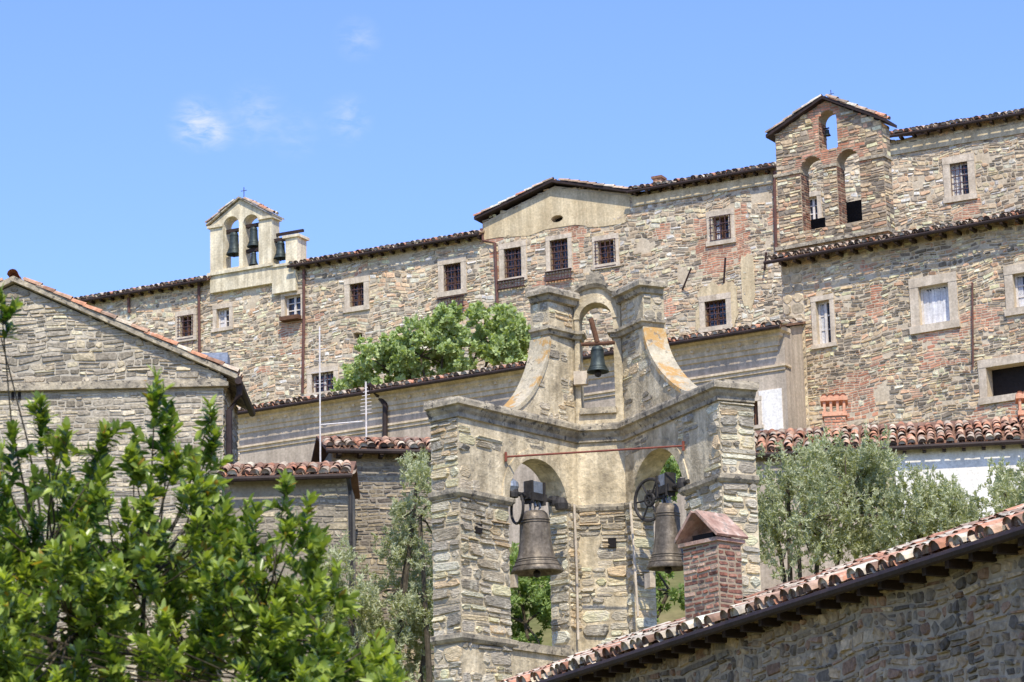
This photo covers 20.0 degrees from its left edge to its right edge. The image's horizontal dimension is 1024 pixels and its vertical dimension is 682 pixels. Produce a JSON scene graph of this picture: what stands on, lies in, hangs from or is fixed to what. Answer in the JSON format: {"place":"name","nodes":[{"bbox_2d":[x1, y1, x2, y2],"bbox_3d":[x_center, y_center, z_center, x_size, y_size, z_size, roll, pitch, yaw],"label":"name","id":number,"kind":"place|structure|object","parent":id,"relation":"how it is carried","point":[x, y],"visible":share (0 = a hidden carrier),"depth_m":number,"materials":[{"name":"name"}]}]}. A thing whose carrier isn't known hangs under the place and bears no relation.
{"place":"outdoors","nodes":[
{"label":"outdoors","id":0,"kind":"place"},
{"bbox_2d":[73,275,210,299],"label":"roof tiles","id":1,"kind":"object","parent":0,"point":[139,287],"visible":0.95,"depth_m":110.07,"materials":[{"name":"tile"}]},
{"bbox_2d":[288,230,484,263],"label":"roof tiles","id":2,"kind":"object","parent":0,"point":[382,247],"visible":1,"depth_m":105.30,"materials":[{"name":"tile"}]},
{"bbox_2d":[0,0,1023,296],"label":"sky","id":3,"kind":"structure","parent":0,"point":[126,126],"materials":[{"name":"blue"}]},
{"bbox_2d":[509,546,684,645],"bbox_3d":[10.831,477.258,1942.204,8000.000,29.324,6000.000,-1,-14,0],"label":"ground","id":4,"kind":"structure","parent":0,"point":[675,612],"depth_m":71.86,"materials":[{"name":"beige soil"}]},
{"bbox_2d":[0,285,236,679],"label":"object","id":5,"kind":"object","parent":4,"relation":"on","point":[71,360],"visible":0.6,"depth_m":61.62,"materials":[{"name":"grey stone"}]},
{"bbox_2d":[0,289,238,681],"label":"wall stones","id":6,"kind":"object","parent":4,"relation":"on","point":[99,357],"depth_m":61.66,"materials":[{"name":"grey stone"}]},
{"bbox_2d":[0,276,14,289],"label":"rake slab","id":7,"kind":"structure","parent":6,"relation":"on","point":[8,282],"depth_m":62.04,"materials":[{"name":"grey stone"}]},
{"bbox_2d":[11,392,20,399],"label":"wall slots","id":8,"kind":"structure","parent":6,"relation":"in","point":[12,395],"depth_m":61.56,"materials":[{"name":"black"}]},
{"bbox_2d":[0,378,228,391],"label":"string course","id":9,"kind":"object","parent":6,"relation":"attached to","point":[114,385],"visible":1,"depth_m":61.54,"materials":[{"name":"beige stone"}]},
{"bbox_2d":[13,276,246,409],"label":"rake slab","id":10,"kind":"structure","parent":6,"relation":"on","point":[230,375],"depth_m":61.84,"materials":[{"name":"beige stone"}]},
{"bbox_2d":[7,269,20,278],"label":"ridge tiles","id":11,"kind":"object","parent":10,"relation":"on","point":[12,272],"visible":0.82,"depth_m":62.22,"materials":[{"name":"ceramic"}]},
{"bbox_2d":[23,277,242,378],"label":"rake tiles","id":12,"kind":"object","parent":10,"relation":"on","point":[146,331],"visible":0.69,"depth_m":61.80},
{"bbox_2d":[202,352,229,364],"bbox_3d":[-6.361,0.427,62.127,0.601,0.244,0.500,-1,-14,0],"label":"metal roof box","id":13,"kind":"object","parent":10,"relation":"on","point":[223,356],"visible":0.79,"depth_m":61.90,"materials":[{"name":"silver metal"}]},
{"bbox_2d":[226,377,255,463],"bbox_3d":[-5.824,4.097,62.291,0.370,6.080,3.200,-1,-14,0],"label":"gutter and downpipe","id":14,"kind":"object","parent":6,"relation":"attached to","point":[241,391],"visible":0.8,"depth_m":61.51,"materials":[{"name":"metal"}]},
{"bbox_2d":[0,281,410,681],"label":"bay laurel tree","id":15,"kind":"object","parent":4,"relation":"on","point":[228,589],"visible":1,"depth_m":14.26,"materials":[{"name":"green plant"}]},
{"bbox_2d":[43,523,404,665],"bbox_3d":[-5.721,6.774,57.722,7.229,6.557,2.601,0,-14,-7],"label":"olive tree","id":16,"kind":"object","parent":4,"relation":"on","point":[179,545],"visible":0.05,"depth_m":57.83,"materials":[{"name":"green plant"}]},
{"bbox_2d":[221,479,355,679],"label":"stone building","id":17,"kind":"structure","parent":4,"relation":"on","point":[260,490],"depth_m":58.50,"materials":[{"name":"grey stone"}]},
{"bbox_2d":[222,479,347,681],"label":"wall stones","id":18,"kind":"object","parent":17,"relation":"attached to","point":[340,526],"depth_m":58.40,"materials":[{"name":"grey stone"}]},
{"bbox_2d":[221,461,359,498],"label":"roof slab","id":19,"kind":"structure","parent":17,"relation":"on","point":[355,483],"depth_m":59.50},
{"bbox_2d":[217,460,356,476],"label":"roof tiles","id":20,"kind":"object","parent":19,"relation":"on","point":[303,469],"visible":0.94,"depth_m":58.56,"materials":[{"name":"red ceramic"}]},
{"bbox_2d":[223,473,351,481],"bbox_3d":[-4.584,2.743,58.252,2.746,0.130,0.110,-1,-14,0],"label":"eave gutter and rafters","id":21,"kind":"object","parent":19,"relation":"attached to","point":[297,477],"visible":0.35,"depth_m":58.21,"materials":[{"name":"metal"}]},
{"bbox_2d":[346,478,354,621],"bbox_3d":[-3.243,4.127,58.037,0.118,2.950,0.315,-5,-14,14],"label":"downpipe","id":22,"kind":"object","parent":21,"relation":"attached to","point":[349,485],"visible":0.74,"depth_m":58.26,"materials":[{"name":"black metal"}]},
{"bbox_2d":[311,326,362,461],"bbox_3d":[-3.706,1.585,61.414,1.093,3.948,0.074,-3,-14,7],"label":"tv antenna","id":23,"kind":"object","parent":17,"relation":"attached to","point":[320,383],"visible":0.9,"depth_m":61.51,"materials":[{"name":"silver metal"}]},
{"bbox_2d":[315,445,434,681],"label":"olive tree","id":24,"kind":"object","parent":4,"relation":"on","point":[418,617],"visible":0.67,"depth_m":56.24,"materials":[{"name":"green plant"}]},
{"bbox_2d":[324,453,433,681],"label":"stone wall","id":25,"kind":"structure","parent":4,"relation":"on","point":[329,457],"depth_m":61.69,"materials":[{"name":"grey stone"}]},
{"bbox_2d":[311,436,429,461],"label":"roof slab","id":26,"kind":"structure","parent":25,"relation":"on","point":[316,454],"depth_m":63.17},
{"bbox_2d":[360,382,371,436],"bbox_3d":[-3.159,1.923,62.921,0.242,2.140,0.040,-1,-14,0],"label":"rooftop aerial","id":27,"kind":"object","parent":26,"relation":"on","point":[366,398],"visible":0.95,"depth_m":63.04,"materials":[{"name":"silver metal"}]},
{"bbox_2d":[322,436,430,448],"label":"roof tiles","id":28,"kind":"object","parent":26,"relation":"on","point":[390,443],"visible":0.61,"depth_m":61.92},
{"bbox_2d":[326,448,430,458],"bbox_3d":[-2.024,2.415,61.918,3.922,0.155,0.495,1,-14,-11],"label":"eave gutter and rafters","id":29,"kind":"object","parent":26,"relation":"attached to","point":[361,452],"visible":0.48,"depth_m":61.54,"materials":[{"name":"metal"}]},
{"bbox_2d":[332,453,433,681],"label":"wall stones","id":30,"kind":"object","parent":25,"relation":"attached to","point":[373,500],"depth_m":61.68,"materials":[{"name":"stone"}]},
{"bbox_2d":[330,300,530,391],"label":"fig tree","id":31,"kind":"object","parent":4,"relation":"on","point":[446,337],"visible":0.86,"depth_m":98.30,"materials":[{"name":"green plant"}]},
{"bbox_2d":[237,318,806,545],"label":"plaster church","id":32,"kind":"structure","parent":4,"relation":"on","point":[768,356],"depth_m":85.19,"materials":[{"name":"paint"}]},
{"bbox_2d":[754,402,757,424],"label":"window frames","id":33,"kind":"structure","parent":32,"relation":"in","point":[755,404],"depth_m":81.12,"materials":[{"name":"brown wood"}]},
{"bbox_2d":[87,115,1023,461],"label":"wall mortar","id":34,"kind":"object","parent":4,"relation":"on","point":[757,197],"depth_m":101.80,"materials":[{"name":"beige concrete"}]},
{"bbox_2d":[80,278,206,303],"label":"eave gutter and rafters","id":35,"kind":"object","parent":34,"relation":"attached to","point":[130,293],"visible":0.84,"depth_m":109.84,"materials":[{"name":"metal"}]},
{"bbox_2d":[205,190,309,294],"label":"rooftop bell gable","id":36,"kind":"structure","parent":34,"relation":"on","point":[228,242],"depth_m":108.24,"materials":[{"name":"beige paint"}]},
{"bbox_2d":[279,314,301,322],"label":"flower box","id":37,"kind":"object","parent":34,"relation":"on","point":[291,318],"visible":1,"depth_m":106.59,"materials":[{"name":"brown ceramic"}]},
{"bbox_2d":[287,233,481,269],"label":"eave gutter and rafters","id":38,"kind":"object","parent":34,"relation":"attached to","point":[370,253],"visible":1,"depth_m":105.19,"materials":[{"name":"metal"}]},
{"bbox_2d":[291,233,481,264],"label":"roof slab","id":39,"kind":"structure","parent":34,"relation":"on","point":[441,242],"depth_m":106.17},
{"bbox_2d":[127,170,777,392],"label":"downpipes","id":40,"kind":"object","parent":34,"relation":"attached to","point":[496,287],"visible":0.85,"depth_m":106.06,"materials":[{"name":"brown metal"}]},
{"bbox_2d":[474,180,559,222],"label":"rake slab","id":41,"kind":"structure","parent":34,"relation":"on","point":[518,199],"depth_m":103.34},
{"bbox_2d":[473,177,556,215],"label":"rake tiles","id":42,"kind":"object","parent":41,"relation":"on","point":[516,194],"visible":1,"depth_m":103.20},
{"bbox_2d":[86,115,1023,460],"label":"wall stones","id":43,"kind":"object","parent":34,"relation":"attached to","point":[490,289],"depth_m":101.78,"materials":[{"name":"beige stone"}]},
{"bbox_2d":[483,188,629,239],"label":"pediment plaster","id":44,"kind":"object","parent":34,"relation":"attached to","point":[541,211],"visible":1,"depth_m":102.64,"materials":[{"name":"beige paint"}]},
{"bbox_2d":[177,162,968,391],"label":"window grilles","id":45,"kind":"object","parent":34,"relation":"attached to","point":[558,264],"depth_m":102.25,"materials":[{"name":"black metal"}]},
{"bbox_2d":[183,163,968,392],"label":"window frames","id":46,"kind":"structure","parent":34,"relation":"attached to","point":[560,260],"depth_m":103.18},
{"bbox_2d":[174,153,977,395],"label":"window surrounds","id":47,"kind":"object","parent":34,"relation":"attached to","point":[969,158],"visible":0.93,"depth_m":102.41,"materials":[{"name":"beige stone"}]},
{"bbox_2d":[185,165,968,391],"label":"window panes","id":48,"kind":"object","parent":34,"relation":"attached to","point":[291,307],"visible":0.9,"depth_m":102.52,"materials":[{"name":"black glass"}]},
{"bbox_2d":[221,166,960,326],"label":"curtains","id":49,"kind":"object","parent":48,"relation":"attached to","point":[958,193],"visible":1,"depth_m":96.07,"materials":[{"name":"white fabric"}]},
{"bbox_2d":[551,179,639,194],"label":"rake slab","id":50,"kind":"structure","parent":34,"relation":"on","point":[560,183],"depth_m":101.98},
{"bbox_2d":[558,178,640,193],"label":"rake tiles","id":51,"kind":"object","parent":50,"relation":"on","point":[588,182],"visible":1,"depth_m":101.79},
{"bbox_2d":[437,252,766,306],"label":"wall irons","id":52,"kind":"structure","parent":34,"relation":"attached to","point":[520,285],"depth_m":102.06,"materials":[{"name":"brown metal"}]},
{"bbox_2d":[586,214,755,330],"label":"render patches","id":53,"kind":"object","parent":34,"relation":"attached to","point":[747,281],"visible":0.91,"depth_m":98.74,"materials":[{"name":"paint"}]},
{"bbox_2d":[640,177,725,194],"bbox_3d":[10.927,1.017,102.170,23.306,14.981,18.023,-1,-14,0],"label":"roof slab","id":54,"kind":"structure","parent":34,"relation":"on","point":[641,192],"depth_m":101.28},
{"bbox_2d":[651,175,666,190],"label":"chimney","id":55,"kind":"object","parent":54,"relation":"on","point":[658,178],"visible":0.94,"depth_m":101.34,"materials":[{"name":"brick"}]},
{"bbox_2d":[626,165,774,195],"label":"eave gutter and rafters","id":56,"kind":"object","parent":34,"relation":"attached to","point":[682,183],"visible":1,"depth_m":99.81,"materials":[{"name":"metal"}]},
{"bbox_2d":[632,123,1023,206],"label":"plaster band","id":57,"kind":"object","parent":34,"relation":"attached to","point":[961,138],"visible":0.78,"depth_m":98.86,"materials":[{"name":"beige paint"}]},
{"bbox_2d":[898,128,946,136],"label":"roof slab","id":58,"kind":"structure","parent":34,"relation":"on","point":[921,133],"depth_m":98.44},
{"bbox_2d":[890,111,1023,141],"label":"eave gutter and rafters","id":59,"kind":"object","parent":34,"relation":"attached to","point":[952,126],"visible":0.88,"depth_m":95.77,"materials":[{"name":"metal"}]},
{"bbox_2d":[423,271,760,681],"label":"bell tower","id":60,"kind":"structure","parent":4,"relation":"on","point":[595,550],"depth_m":49.75,"materials":[{"name":"stone"}]},
{"bbox_2d":[509,455,684,644],"bbox_3d":[1.637,5.893,58.174,4.886,8.595,3.818,-1,-14,0],"label":"tree","id":61,"kind":"object","parent":4,"relation":"on","point":[540,600],"visible":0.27,"depth_m":57.36,"materials":[{"name":"green plant"}]},
{"bbox_2d":[589,539,1023,681],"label":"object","id":62,"kind":"object","parent":4,"relation":"on","point":[1001,573],"depth_m":30.39,"materials":[{"name":"grey stone"}]},
{"bbox_2d":[564,543,1023,681],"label":"wall stones","id":63,"kind":"object","parent":62,"relation":"attached to","point":[1013,587],"depth_m":30.70,"materials":[{"name":"stone"}]},
{"bbox_2d":[756,426,897,582],"bbox_3d":[6.408,5.573,60.458,3.634,7.849,4.463,-1,-14,0],"label":"olive tree","id":64,"kind":"object","parent":4,"relation":"on","point":[820,487],"visible":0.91,"depth_m":60.14,"materials":[{"name":"green plant"}]},
{"bbox_2d":[756,451,897,590],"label":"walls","id":65,"kind":"structure","parent":4,"relation":"on","point":[766,579],"depth_m":66.60,"materials":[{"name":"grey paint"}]},
{"bbox_2d":[781,217,1023,426],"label":"wall mortar","id":66,"kind":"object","parent":4,"relation":"on","point":[881,391],"depth_m":80.39,"materials":[{"name":"grey concrete"}]},
{"bbox_2d":[763,214,1023,266],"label":"eave gutter and rafters","id":67,"kind":"object","parent":66,"relation":"attached to","point":[866,245],"visible":1,"depth_m":80.65,"materials":[{"name":"metal"}]},
{"bbox_2d":[782,221,1023,427],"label":"wall stones","id":68,"kind":"object","parent":66,"relation":"attached to","point":[797,308],"depth_m":80.41,"materials":[{"name":"beige stone"}]},
{"bbox_2d":[810,263,1023,405],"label":"window surrounds","id":69,"kind":"object","parent":66,"relation":"attached to","point":[950,279],"visible":0.98,"depth_m":79.79,"materials":[{"name":"stone"}]},
{"bbox_2d":[818,274,1023,343],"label":"white window frames","id":70,"kind":"structure","parent":66,"relation":"attached to","point":[826,315],"depth_m":81.84,"materials":[{"name":"white wood"}]},
{"bbox_2d":[822,277,1023,341],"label":"window panes","id":71,"kind":"object","parent":66,"relation":"attached to","point":[929,305],"visible":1,"depth_m":81.90,"materials":[{"name":"glass"}]},
{"bbox_2d":[821,278,1023,342],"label":"curtains","id":72,"kind":"object","parent":71,"relation":"attached to","point":[932,315],"visible":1,"depth_m":80.29,"materials":[{"name":"white fabric"}]},
{"bbox_2d":[971,282,973,366],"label":"downpipe","id":73,"kind":"object","parent":66,"relation":"attached to","point":[972,311],"visible":1,"depth_m":79.27,"materials":[{"name":"metal"}]},
{"bbox_2d":[992,366,1023,395],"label":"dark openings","id":74,"kind":"object","parent":66,"relation":"attached to","point":[1008,380],"visible":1,"depth_m":78.91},
{"bbox_2d":[833,423,993,558],"bbox_3d":[8.278,5.487,59.779,3.292,7.600,3.518,-1,-14,0],"label":"olive tree","id":75,"kind":"object","parent":4,"relation":"on","point":[919,504],"visible":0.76,"depth_m":59.66,"materials":[{"name":"green plant"}]},
{"bbox_2d":[894,444,1023,542],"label":"white wall","id":76,"kind":"structure","parent":4,"relation":"on","point":[969,467],"depth_m":66.54,"materials":[{"name":"paint"}]},
{"bbox_2d":[905,455,1023,542],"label":"olive tree","id":77,"kind":"object","parent":4,"relation":"on","point":[1007,493],"visible":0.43,"depth_m":60.74,"materials":[{"name":"green plant"}]},
{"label":"building body","id":78,"kind":"object","parent":4,"relation":"on","visible":0},
{"bbox_2d":[755,418,1023,452],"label":"roof slab","id":79,"kind":"structure","parent":78,"relation":"on","point":[934,436],"depth_m":68.04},
{"bbox_2d":[820,393,847,431],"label":"chimney","id":80,"kind":"object","parent":79,"relation":"on","point":[833,421],"visible":0.3,"depth_m":68.89,"materials":[{"name":"brick"}]},
{"bbox_2d":[754,416,1023,451],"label":"roof tiles","id":81,"kind":"object","parent":79,"relation":"on","point":[996,435],"visible":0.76,"depth_m":67.52,"materials":[{"name":"red ceramic"}]},
{"bbox_2d":[755,439,1023,460],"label":"eave gutter and rafters","id":82,"kind":"object","parent":79,"relation":"attached to","point":[963,445],"visible":0.56,"depth_m":66.41,"materials":[{"name":"metal"}]},
{"bbox_2d":[1015,391,1023,422],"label":"chimney","id":83,"kind":"object","parent":78,"relation":"on","point":[1019,398],"visible":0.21,"depth_m":68.33,"materials":[{"name":"brick"}]},
{"bbox_2d":[628,162,775,189],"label":"roof tiles","id":84,"kind":"object","parent":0,"point":[699,176],"visible":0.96,"depth_m":99.92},
{"bbox_2d":[501,504,1023,681],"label":"roof tiles","id":85,"kind":"object","parent":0,"point":[1004,520],"visible":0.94,"depth_m":32.94,"materials":[{"name":"brown ceramic"}]},
{"bbox_2d":[766,209,1023,259],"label":"roof tiles","id":86,"kind":"object","parent":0,"point":[885,236],"visible":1,"depth_m":80.84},
{"bbox_2d":[889,108,1023,134],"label":"roof tiles","id":87,"kind":"object","parent":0,"point":[896,131],"visible":0.94,"depth_m":95.98,"materials":[{"name":"brown ceramic"}]},
{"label":"roof","id":88,"kind":"object","parent":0,"visible":0},
{"bbox_2d":[673,510,748,620],"bbox_3d":[2.441,3.176,35.304,0.560,2.214,0.769,11,-18,-40],"label":"brick chimney","id":89,"kind":"object","parent":88,"relation":"on","point":[711,547],"visible":0.57,"depth_m":35.26,"materials":[{"name":"brick"}]},
{"bbox_2d":[537,525,1023,681],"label":"eave gutter and rafters","id":90,"kind":"object","parent":88,"relation":"attached to","point":[996,541],"visible":1,"depth_m":31.80,"materials":[{"name":"metal"}]},
{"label":"building body","id":91,"kind":"object","parent":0,"visible":0},
{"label":"roof","id":92,"kind":"object","parent":91,"relation":"on","visible":0},
{"bbox_2d":[765,90,897,318],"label":"stone bellcote","id":93,"kind":"object","parent":92,"relation":"on","point":[799,136],"visible":0.67,"depth_m":89.94,"materials":[{"name":"stone"}]}
]}

